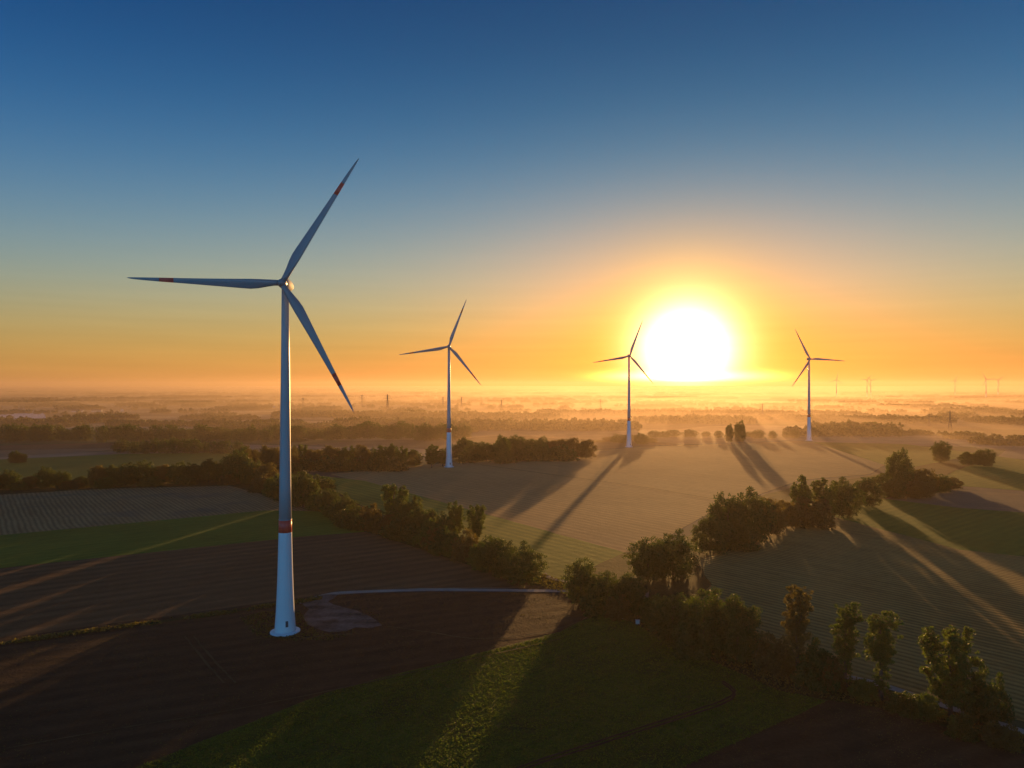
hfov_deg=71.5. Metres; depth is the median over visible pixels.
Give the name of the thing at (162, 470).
broadleaf tree
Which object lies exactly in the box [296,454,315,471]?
broadleaf tree
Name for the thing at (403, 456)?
broadleaf tree
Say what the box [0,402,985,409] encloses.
woodland
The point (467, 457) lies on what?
broadleaf tree
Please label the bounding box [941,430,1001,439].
woodland
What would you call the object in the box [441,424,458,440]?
broadleaf tree
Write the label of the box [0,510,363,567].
meadow
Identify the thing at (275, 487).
broadleaf tree
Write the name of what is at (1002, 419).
woodland
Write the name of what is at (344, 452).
broadleaf tree
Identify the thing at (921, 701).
shrub
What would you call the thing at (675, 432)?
broadleaf tree
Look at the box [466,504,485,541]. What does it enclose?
poplar tree
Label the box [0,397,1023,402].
woodland
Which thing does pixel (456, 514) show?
poplar tree
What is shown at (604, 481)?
wheel track
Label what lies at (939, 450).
broadleaf tree
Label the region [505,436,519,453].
broadleaf tree
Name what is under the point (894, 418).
woodland
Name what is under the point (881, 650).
tall tree
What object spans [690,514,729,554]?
broadleaf tree
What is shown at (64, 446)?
stubble field
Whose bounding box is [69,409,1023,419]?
woodland
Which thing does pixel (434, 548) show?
shrub
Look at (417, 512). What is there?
broadleaf tree
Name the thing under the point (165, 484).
verge
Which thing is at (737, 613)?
broadleaf tree
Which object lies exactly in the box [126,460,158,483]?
broadleaf tree
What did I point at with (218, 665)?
wheel track
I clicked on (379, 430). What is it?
broadleaf tree
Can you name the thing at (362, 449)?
broadleaf tree
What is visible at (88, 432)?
broadleaf tree
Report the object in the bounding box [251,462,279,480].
broadleaf tree
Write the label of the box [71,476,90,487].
broadleaf tree
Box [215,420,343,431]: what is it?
woodland
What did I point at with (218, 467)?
broadleaf tree
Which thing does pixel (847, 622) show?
tall tree
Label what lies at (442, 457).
poplar tree
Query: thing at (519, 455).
broadleaf tree
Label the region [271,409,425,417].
woodland
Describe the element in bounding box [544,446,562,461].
broadleaf tree
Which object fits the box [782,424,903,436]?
woodland
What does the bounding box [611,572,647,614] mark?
broadleaf tree
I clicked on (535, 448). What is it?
broadleaf tree
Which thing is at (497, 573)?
shrub
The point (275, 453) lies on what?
broadleaf tree
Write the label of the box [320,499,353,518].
shrub
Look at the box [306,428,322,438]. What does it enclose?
broadleaf tree
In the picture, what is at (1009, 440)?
woodland
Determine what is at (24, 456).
broadleaf tree
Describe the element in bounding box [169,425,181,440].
broadleaf tree
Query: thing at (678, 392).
woodland
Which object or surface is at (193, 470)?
broadleaf tree
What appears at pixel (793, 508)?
broadleaf tree
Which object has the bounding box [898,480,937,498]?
broadleaf tree
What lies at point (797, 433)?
broadleaf tree
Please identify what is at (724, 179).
sky
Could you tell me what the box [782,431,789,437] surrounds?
broadleaf tree
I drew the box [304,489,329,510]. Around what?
shrub
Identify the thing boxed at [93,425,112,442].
broadleaf tree
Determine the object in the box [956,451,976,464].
broadleaf tree
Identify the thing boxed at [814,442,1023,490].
meadow
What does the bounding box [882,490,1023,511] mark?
pale field
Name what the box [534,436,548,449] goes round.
broadleaf tree
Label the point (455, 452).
broadleaf tree
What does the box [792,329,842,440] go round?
wind turbine
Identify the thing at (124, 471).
broadleaf tree
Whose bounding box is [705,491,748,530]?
broadleaf tree
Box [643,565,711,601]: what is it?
verge
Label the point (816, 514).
shrub
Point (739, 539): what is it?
shrub
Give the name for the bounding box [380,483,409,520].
poplar tree
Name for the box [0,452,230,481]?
meadow
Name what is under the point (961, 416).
woodland
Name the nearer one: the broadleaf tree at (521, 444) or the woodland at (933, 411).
the broadleaf tree at (521, 444)
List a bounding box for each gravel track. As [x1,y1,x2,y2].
[315,588,567,596]
[543,573,1023,733]
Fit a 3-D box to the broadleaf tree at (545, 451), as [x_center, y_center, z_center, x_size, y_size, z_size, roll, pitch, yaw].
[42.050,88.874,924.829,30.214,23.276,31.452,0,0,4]
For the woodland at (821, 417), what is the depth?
1903.54 m
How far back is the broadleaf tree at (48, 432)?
1241.37 m
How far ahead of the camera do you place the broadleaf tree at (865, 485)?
570.01 m
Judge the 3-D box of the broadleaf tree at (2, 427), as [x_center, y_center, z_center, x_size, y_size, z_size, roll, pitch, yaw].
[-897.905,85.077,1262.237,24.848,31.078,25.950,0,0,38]
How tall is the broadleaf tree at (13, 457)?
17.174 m
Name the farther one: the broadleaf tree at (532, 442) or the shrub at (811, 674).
the broadleaf tree at (532, 442)
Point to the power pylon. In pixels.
(949, 421)
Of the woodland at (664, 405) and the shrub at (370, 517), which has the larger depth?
the woodland at (664, 405)
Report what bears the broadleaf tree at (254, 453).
on the ground at (776, 425)
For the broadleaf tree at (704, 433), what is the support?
on the ground at (776, 425)
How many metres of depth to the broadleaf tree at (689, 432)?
1341.84 m
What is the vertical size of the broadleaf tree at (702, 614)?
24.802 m
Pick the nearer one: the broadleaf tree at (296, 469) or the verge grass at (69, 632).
the verge grass at (69, 632)
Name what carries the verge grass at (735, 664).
on the ground at (776, 425)
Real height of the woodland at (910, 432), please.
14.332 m
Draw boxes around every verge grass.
[0,595,322,644]
[240,611,344,640]
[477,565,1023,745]
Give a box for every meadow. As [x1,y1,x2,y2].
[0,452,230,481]
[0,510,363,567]
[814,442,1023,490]
[834,499,1023,555]
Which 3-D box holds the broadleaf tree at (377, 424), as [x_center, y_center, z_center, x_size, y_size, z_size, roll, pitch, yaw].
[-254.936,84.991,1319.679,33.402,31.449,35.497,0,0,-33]
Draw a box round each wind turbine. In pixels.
[127,159,358,636]
[399,299,480,467]
[593,323,652,446]
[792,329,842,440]
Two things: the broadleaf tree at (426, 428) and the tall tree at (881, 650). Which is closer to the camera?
the tall tree at (881, 650)
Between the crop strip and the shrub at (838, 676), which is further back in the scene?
the crop strip
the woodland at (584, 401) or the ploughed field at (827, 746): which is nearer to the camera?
the ploughed field at (827, 746)
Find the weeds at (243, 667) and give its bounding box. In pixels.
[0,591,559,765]
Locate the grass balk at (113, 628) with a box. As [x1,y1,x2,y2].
[0,599,312,643]
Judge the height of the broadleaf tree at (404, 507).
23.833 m
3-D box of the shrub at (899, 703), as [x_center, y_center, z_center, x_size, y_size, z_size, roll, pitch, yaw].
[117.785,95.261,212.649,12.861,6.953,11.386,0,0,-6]
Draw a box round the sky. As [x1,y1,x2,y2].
[0,0,1023,387]
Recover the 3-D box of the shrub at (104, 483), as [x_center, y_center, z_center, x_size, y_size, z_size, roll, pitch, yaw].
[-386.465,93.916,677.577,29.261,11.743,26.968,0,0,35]
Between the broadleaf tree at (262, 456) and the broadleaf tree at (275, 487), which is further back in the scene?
the broadleaf tree at (262, 456)
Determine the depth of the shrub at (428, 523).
426.15 m
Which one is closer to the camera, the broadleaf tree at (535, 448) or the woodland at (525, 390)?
the broadleaf tree at (535, 448)
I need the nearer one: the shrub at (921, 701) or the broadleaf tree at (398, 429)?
the shrub at (921, 701)
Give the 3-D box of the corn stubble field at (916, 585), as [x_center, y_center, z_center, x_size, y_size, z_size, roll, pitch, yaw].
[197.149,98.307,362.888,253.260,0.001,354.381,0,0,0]
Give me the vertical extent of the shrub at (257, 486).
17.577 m
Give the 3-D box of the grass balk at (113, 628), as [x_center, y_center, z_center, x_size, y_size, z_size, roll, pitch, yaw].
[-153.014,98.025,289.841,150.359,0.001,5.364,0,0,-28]
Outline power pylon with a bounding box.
[943,411,952,430]
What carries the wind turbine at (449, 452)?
on the ground at (776, 425)
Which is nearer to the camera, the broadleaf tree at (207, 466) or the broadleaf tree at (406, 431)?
the broadleaf tree at (207, 466)
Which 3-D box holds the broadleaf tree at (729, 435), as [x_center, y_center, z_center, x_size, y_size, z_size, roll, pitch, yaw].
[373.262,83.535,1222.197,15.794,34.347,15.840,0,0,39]
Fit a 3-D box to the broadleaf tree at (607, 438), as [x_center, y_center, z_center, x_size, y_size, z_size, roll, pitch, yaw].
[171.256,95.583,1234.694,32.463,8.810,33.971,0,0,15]
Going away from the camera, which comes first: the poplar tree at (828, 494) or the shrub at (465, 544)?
the shrub at (465, 544)
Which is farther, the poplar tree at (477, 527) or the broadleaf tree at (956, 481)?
the broadleaf tree at (956, 481)
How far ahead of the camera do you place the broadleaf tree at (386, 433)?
1273.18 m
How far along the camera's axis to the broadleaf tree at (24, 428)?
1246.47 m
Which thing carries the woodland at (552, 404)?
on the ground at (776, 425)
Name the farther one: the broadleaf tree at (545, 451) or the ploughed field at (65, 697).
the broadleaf tree at (545, 451)
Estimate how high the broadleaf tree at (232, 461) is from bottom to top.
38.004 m
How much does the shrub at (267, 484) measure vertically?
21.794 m
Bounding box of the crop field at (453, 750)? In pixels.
[136,613,824,767]
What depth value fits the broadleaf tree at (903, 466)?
629.21 m
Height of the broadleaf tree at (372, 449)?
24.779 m
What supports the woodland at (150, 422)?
on the ground at (776, 425)
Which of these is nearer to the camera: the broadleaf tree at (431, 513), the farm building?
the broadleaf tree at (431, 513)
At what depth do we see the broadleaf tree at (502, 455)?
878.31 m
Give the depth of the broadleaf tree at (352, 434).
1274.93 m
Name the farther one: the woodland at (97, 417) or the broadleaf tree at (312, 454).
the woodland at (97, 417)
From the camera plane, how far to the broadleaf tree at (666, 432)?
1327.33 m
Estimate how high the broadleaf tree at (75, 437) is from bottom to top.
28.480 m
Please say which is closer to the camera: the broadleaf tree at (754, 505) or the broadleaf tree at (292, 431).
the broadleaf tree at (754, 505)
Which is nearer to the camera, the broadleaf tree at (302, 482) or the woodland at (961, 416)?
the broadleaf tree at (302, 482)
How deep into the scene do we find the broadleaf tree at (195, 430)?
1227.96 m
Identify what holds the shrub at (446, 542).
on the ground at (776, 425)
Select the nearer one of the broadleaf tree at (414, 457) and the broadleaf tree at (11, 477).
the broadleaf tree at (11, 477)
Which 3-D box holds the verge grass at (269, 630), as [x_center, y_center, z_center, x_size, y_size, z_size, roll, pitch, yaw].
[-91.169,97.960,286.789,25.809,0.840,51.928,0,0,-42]
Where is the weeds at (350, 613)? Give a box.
[297,594,384,635]
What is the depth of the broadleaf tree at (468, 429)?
1312.30 m
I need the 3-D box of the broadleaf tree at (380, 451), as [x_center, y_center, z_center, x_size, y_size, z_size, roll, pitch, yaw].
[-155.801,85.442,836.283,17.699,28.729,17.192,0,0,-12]
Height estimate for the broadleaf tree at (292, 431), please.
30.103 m
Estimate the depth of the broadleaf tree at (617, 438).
1202.41 m
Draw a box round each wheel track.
[0,639,558,749]
[184,636,224,682]
[193,636,236,682]
[486,465,712,498]
[516,681,735,767]
[525,683,735,767]
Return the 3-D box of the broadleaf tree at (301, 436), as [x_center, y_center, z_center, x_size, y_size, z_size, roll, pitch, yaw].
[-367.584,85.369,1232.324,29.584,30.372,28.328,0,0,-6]
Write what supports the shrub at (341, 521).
on the ground at (776, 425)
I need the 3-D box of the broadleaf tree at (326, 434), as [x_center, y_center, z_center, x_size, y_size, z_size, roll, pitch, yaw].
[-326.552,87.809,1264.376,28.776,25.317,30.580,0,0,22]
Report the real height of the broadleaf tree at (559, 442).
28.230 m
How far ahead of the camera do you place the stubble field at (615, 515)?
721.53 m
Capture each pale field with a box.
[0,448,111,456]
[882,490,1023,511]
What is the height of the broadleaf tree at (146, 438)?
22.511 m
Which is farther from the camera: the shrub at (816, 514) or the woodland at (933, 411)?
the woodland at (933, 411)
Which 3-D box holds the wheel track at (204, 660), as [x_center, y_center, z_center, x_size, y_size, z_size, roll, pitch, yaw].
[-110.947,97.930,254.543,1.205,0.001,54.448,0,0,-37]
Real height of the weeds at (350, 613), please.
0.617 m
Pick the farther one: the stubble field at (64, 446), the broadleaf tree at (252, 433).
the broadleaf tree at (252, 433)
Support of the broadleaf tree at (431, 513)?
on the ground at (776, 425)
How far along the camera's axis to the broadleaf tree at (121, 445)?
1031.27 m
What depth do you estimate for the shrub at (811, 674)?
228.46 m
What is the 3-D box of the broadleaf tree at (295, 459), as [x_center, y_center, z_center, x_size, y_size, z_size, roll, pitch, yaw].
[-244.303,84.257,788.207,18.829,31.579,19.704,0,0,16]
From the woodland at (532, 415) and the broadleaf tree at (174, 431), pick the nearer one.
the broadleaf tree at (174, 431)
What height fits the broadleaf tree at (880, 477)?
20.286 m
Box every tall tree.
[781,584,813,679]
[828,602,863,686]
[862,610,903,699]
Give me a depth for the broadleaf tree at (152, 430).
1241.21 m
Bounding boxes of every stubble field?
[0,443,217,449]
[332,441,883,551]
[693,516,1023,720]
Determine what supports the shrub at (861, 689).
on the ground at (776, 425)
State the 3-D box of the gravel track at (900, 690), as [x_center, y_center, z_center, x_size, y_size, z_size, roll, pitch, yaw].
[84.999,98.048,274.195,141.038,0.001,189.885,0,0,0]
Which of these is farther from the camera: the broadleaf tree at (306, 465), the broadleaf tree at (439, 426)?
the broadleaf tree at (439, 426)
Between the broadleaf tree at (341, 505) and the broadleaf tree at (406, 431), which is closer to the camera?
the broadleaf tree at (341, 505)
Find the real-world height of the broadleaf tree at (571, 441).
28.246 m
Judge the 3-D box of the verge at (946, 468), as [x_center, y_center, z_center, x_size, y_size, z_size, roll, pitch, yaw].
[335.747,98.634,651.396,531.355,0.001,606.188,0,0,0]
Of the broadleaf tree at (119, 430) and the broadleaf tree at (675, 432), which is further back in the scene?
the broadleaf tree at (675, 432)
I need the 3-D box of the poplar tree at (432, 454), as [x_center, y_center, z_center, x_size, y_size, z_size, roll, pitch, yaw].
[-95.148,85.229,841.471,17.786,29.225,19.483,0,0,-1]
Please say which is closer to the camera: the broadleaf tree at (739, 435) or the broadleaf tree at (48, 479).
the broadleaf tree at (48, 479)
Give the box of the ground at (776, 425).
[0,387,1023,753]
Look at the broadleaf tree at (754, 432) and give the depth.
1304.30 m
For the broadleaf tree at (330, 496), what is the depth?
536.59 m
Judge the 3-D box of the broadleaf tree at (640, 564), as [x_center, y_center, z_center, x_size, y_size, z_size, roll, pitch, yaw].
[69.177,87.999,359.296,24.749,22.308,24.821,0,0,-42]
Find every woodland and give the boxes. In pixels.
[0,389,1014,390]
[0,395,1023,399]
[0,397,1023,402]
[0,399,1023,405]
[0,401,989,407]
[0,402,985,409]
[0,407,1023,415]
[0,412,981,420]
[0,416,86,427]
[4,394,1023,397]
[5,392,1023,395]
[6,391,1014,393]
[9,404,1013,413]
[53,412,133,422]
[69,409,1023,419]
[104,418,308,426]
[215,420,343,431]
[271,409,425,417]
[331,416,457,426]
[392,410,472,419]
[451,417,642,430]
[452,410,560,419]
[536,408,690,415]
[631,413,757,423]
[680,408,799,416]
[777,413,867,421]
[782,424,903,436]
[811,419,903,429]
[853,413,957,423]
[899,429,940,435]
[938,407,1023,414]
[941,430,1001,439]
[963,415,1023,424]
[967,434,1023,445]
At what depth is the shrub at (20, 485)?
660.00 m
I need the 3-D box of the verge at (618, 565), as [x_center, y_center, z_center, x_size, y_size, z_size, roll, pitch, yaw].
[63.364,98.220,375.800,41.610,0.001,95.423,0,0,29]
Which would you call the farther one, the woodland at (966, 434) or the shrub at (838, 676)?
the woodland at (966, 434)
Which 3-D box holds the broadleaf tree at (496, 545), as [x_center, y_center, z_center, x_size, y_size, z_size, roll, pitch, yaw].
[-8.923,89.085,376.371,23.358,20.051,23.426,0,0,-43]
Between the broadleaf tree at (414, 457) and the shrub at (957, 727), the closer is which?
the shrub at (957, 727)
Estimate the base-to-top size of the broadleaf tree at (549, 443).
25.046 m
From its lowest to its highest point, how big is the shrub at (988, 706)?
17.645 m
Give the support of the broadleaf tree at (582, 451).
on the ground at (776, 425)
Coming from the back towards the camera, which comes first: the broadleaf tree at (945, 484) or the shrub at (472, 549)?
the broadleaf tree at (945, 484)
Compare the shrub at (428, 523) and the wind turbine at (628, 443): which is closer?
the shrub at (428, 523)
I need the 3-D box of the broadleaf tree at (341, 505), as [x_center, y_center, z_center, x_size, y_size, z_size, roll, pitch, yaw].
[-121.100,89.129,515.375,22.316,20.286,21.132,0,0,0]
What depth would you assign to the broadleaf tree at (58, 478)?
673.32 m
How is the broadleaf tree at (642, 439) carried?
on the ground at (776, 425)
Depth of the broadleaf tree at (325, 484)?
604.35 m
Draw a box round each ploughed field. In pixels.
[0,478,314,534]
[0,532,544,637]
[0,588,589,767]
[683,700,1023,767]
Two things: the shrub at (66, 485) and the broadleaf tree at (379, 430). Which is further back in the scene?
the broadleaf tree at (379, 430)
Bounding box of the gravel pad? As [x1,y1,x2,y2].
[301,594,380,631]
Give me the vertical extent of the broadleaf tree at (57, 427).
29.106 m
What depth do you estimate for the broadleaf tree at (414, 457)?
854.19 m
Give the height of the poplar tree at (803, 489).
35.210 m
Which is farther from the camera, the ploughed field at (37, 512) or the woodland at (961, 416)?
the woodland at (961, 416)
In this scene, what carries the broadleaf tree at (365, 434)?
on the ground at (776, 425)
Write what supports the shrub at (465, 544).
on the ground at (776, 425)
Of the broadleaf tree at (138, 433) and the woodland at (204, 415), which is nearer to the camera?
the broadleaf tree at (138, 433)
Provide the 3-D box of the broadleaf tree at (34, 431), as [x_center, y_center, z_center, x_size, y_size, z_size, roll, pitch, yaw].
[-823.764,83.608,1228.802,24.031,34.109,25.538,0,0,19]
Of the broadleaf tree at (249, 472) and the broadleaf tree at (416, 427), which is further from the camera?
the broadleaf tree at (416, 427)
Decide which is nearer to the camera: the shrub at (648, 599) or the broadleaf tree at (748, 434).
the shrub at (648, 599)
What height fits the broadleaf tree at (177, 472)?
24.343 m
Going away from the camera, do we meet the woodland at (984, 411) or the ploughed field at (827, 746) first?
the ploughed field at (827, 746)
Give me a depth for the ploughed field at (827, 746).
192.29 m
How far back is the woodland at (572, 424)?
1546.81 m
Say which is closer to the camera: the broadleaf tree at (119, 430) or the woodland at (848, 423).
the broadleaf tree at (119, 430)
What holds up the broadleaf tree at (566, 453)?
on the ground at (776, 425)
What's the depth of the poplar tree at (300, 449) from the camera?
835.09 m
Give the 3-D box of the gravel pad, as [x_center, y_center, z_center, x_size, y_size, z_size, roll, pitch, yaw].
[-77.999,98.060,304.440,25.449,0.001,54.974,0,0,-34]
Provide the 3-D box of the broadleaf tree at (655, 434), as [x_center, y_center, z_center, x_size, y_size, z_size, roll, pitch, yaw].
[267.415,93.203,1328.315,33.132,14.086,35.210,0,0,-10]
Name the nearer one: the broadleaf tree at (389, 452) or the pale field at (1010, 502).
the pale field at (1010, 502)
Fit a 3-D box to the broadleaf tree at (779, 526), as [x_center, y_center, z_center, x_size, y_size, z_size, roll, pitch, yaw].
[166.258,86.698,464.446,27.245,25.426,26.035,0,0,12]
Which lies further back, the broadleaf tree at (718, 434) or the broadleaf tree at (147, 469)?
the broadleaf tree at (718, 434)
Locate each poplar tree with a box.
[293,444,307,462]
[347,445,357,459]
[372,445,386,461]
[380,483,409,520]
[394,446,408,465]
[407,495,423,509]
[425,444,438,467]
[437,448,445,465]
[447,501,465,533]
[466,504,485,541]
[789,474,813,507]
[810,477,838,511]
[917,624,989,715]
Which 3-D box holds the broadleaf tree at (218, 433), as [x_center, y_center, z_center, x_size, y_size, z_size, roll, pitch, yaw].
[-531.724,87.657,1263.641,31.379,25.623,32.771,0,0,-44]
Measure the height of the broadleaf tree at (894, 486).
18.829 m
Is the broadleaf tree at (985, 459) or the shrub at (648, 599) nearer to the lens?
the shrub at (648, 599)
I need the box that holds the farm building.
[91,409,102,411]
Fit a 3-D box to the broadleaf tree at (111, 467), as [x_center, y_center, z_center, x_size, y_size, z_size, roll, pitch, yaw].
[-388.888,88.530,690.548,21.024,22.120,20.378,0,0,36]
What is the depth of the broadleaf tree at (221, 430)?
1272.93 m
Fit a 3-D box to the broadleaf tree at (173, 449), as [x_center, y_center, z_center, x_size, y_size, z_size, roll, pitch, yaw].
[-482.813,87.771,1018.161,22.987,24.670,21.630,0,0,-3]
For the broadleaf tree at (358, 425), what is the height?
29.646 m
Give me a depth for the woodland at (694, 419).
1800.11 m
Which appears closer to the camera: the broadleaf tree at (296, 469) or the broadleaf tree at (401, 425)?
the broadleaf tree at (296, 469)
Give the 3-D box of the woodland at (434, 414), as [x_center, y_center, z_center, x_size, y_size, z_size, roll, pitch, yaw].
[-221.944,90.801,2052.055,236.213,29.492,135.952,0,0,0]
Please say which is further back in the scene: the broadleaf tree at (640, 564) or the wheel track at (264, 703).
the broadleaf tree at (640, 564)
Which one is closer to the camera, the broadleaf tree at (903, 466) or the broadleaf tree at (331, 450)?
the broadleaf tree at (903, 466)
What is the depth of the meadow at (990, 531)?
498.90 m
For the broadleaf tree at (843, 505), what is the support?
on the ground at (776, 425)
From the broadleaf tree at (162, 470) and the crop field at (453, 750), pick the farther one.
the broadleaf tree at (162, 470)
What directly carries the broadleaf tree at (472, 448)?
on the ground at (776, 425)
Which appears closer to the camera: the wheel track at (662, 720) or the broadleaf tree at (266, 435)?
the wheel track at (662, 720)
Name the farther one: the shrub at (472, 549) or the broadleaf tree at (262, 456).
the broadleaf tree at (262, 456)
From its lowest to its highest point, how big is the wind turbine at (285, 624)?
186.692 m
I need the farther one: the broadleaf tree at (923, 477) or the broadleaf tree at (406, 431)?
the broadleaf tree at (406, 431)
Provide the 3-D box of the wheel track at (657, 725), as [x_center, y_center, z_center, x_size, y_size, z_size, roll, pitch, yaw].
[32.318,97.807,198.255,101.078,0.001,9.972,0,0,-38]
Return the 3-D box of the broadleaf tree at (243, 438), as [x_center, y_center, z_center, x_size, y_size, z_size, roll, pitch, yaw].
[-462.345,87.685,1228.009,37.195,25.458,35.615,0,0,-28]
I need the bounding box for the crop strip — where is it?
[322,476,623,578]
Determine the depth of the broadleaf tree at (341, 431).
1277.60 m
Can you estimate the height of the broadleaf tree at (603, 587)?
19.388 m
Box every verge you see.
[0,480,269,495]
[587,551,647,596]
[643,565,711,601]
[679,458,968,564]
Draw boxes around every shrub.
[6,481,34,491]
[58,480,86,489]
[89,476,123,488]
[247,473,268,492]
[261,474,279,496]
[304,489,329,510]
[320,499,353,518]
[330,504,361,528]
[358,502,382,531]
[411,517,445,547]
[427,525,454,555]
[438,531,464,557]
[449,528,480,562]
[465,540,489,566]
[470,547,497,570]
[492,551,522,580]
[578,588,607,618]
[635,593,665,623]
[721,518,765,551]
[751,630,794,678]
[789,496,836,529]
[789,637,840,692]
[817,655,846,693]
[847,678,880,705]
[882,690,926,719]
[908,691,947,722]
[943,712,985,743]
[959,664,1016,723]
[981,720,1023,753]
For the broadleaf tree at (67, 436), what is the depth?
1244.57 m
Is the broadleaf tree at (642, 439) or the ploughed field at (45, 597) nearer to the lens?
the ploughed field at (45, 597)
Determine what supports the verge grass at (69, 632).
on the ground at (776, 425)
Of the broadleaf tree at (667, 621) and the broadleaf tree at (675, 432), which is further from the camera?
the broadleaf tree at (675, 432)
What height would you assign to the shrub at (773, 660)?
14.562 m
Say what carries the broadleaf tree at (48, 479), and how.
on the ground at (776, 425)
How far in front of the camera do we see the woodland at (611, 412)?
2267.63 m
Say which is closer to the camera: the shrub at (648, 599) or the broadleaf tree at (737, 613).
the broadleaf tree at (737, 613)
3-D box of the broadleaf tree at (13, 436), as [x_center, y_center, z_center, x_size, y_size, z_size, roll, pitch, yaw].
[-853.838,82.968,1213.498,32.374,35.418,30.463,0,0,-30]
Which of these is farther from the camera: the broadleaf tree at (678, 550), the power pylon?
the power pylon
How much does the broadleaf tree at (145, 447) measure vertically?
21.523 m
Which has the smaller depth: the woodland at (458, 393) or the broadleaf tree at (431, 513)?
the broadleaf tree at (431, 513)
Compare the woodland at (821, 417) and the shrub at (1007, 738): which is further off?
the woodland at (821, 417)
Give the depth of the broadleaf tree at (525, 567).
348.44 m
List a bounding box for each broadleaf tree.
[0,422,21,442]
[0,423,9,439]
[0,469,22,489]
[6,450,19,462]
[14,423,29,440]
[16,452,28,462]
[20,475,40,487]
[25,424,42,441]
[32,466,57,488]
[39,424,55,440]
[50,424,65,439]
[52,470,71,487]
[55,427,68,440]
[60,429,78,440]
[68,425,87,440]
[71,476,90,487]
[76,424,94,440]
[86,465,108,485]
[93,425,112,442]
[102,464,122,485]
[111,439,131,452]
[111,461,135,486]
[113,423,129,440]
[121,424,136,440]
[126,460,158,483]
[128,424,145,441]
[137,440,150,453]
[141,428,151,440]
[146,425,163,440]
[153,464,174,483]
[164,460,188,483]
[166,438,182,453]
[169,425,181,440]
[183,462,203,482]
[191,422,205,440]
[196,458,221,481]
[209,426,220,439]
[212,460,228,480]
[216,426,227,439]
[219,446,252,482]
[233,428,250,441]
[235,445,252,459]
[237,458,261,484]
[244,448,263,464]
[246,424,258,441]
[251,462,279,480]
[255,444,273,464]
[260,427,274,442]
[265,447,279,468]
[268,425,279,439]
[268,473,293,500]
[290,425,300,441]
[291,447,300,466]
[291,463,303,476]
[291,470,320,507]
[293,424,308,440]
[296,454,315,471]
[303,448,318,464]
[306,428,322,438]
[308,474,337,492]
[314,488,340,514]
[317,444,341,460]
[318,426,335,439]
[328,423,345,439]
[330,492,360,517]
[336,447,350,461]
[344,426,359,439]
[354,423,366,437]
[354,444,370,465]
[358,420,376,438]
[364,447,375,465]
[368,422,381,437]
[376,424,385,437]
[381,424,393,439]
[382,443,398,462]
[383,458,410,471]
[389,424,403,438]
[390,497,415,519]
[395,420,407,437]
[403,422,415,438]
[406,449,424,466]
[406,505,429,528]
[410,424,424,439]
[417,422,435,440]
[417,509,441,526]
[427,427,440,439]
[433,511,457,533]
[434,422,445,438]
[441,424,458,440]
[444,444,463,457]
[456,436,470,457]
[456,450,480,463]
[457,421,471,430]
[461,425,472,437]
[463,440,485,461]
[474,535,515,572]
[477,441,496,460]
[489,451,517,463]
[493,433,512,463]
[501,540,548,586]
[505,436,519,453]
[511,434,529,453]
[511,444,537,461]
[523,438,536,449]
[525,445,543,461]
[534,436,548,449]
[535,444,552,461]
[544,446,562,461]
[545,440,556,447]
[549,438,571,448]
[556,444,579,461]
[559,557,597,604]
[565,437,578,453]
[574,439,597,458]
[585,570,624,609]
[586,440,608,441]
[602,436,611,441]
[610,434,626,442]
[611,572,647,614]
[622,536,669,581]
[633,433,649,443]
[647,430,663,437]
[647,592,690,642]
[650,528,702,579]
[661,431,669,436]
[666,430,682,436]
[671,586,729,653]
[681,429,698,436]
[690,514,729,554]
[700,431,711,436]
[704,593,762,663]
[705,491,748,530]
[713,430,722,437]
[724,424,733,441]
[729,486,778,542]
[733,420,745,441]
[744,431,755,436]
[750,429,765,437]
[754,497,788,534]
[768,431,777,437]
[771,499,803,526]
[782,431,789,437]
[789,430,800,437]
[824,476,867,517]
[852,477,886,506]
[870,473,889,489]
[879,477,909,498]
[882,447,914,489]
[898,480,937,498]
[906,468,940,493]
[925,474,953,492]
[930,441,952,462]
[947,476,964,489]
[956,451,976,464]
[972,448,996,466]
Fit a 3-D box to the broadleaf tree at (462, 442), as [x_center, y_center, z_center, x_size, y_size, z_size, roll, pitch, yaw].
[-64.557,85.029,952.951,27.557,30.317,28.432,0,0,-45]
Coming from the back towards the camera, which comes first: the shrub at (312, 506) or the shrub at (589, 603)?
the shrub at (312, 506)
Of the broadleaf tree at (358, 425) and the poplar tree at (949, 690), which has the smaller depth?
the poplar tree at (949, 690)
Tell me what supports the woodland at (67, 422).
on the ground at (776, 425)
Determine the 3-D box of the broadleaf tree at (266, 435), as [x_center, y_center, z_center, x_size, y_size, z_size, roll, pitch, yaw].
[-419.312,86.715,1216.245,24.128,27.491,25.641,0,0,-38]
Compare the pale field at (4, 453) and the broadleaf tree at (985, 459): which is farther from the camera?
the pale field at (4, 453)
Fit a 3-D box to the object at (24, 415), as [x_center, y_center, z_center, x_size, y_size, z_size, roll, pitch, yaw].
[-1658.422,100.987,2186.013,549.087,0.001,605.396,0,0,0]
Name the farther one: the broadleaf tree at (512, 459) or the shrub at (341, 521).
the broadleaf tree at (512, 459)
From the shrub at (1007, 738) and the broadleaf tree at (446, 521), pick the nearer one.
the shrub at (1007, 738)

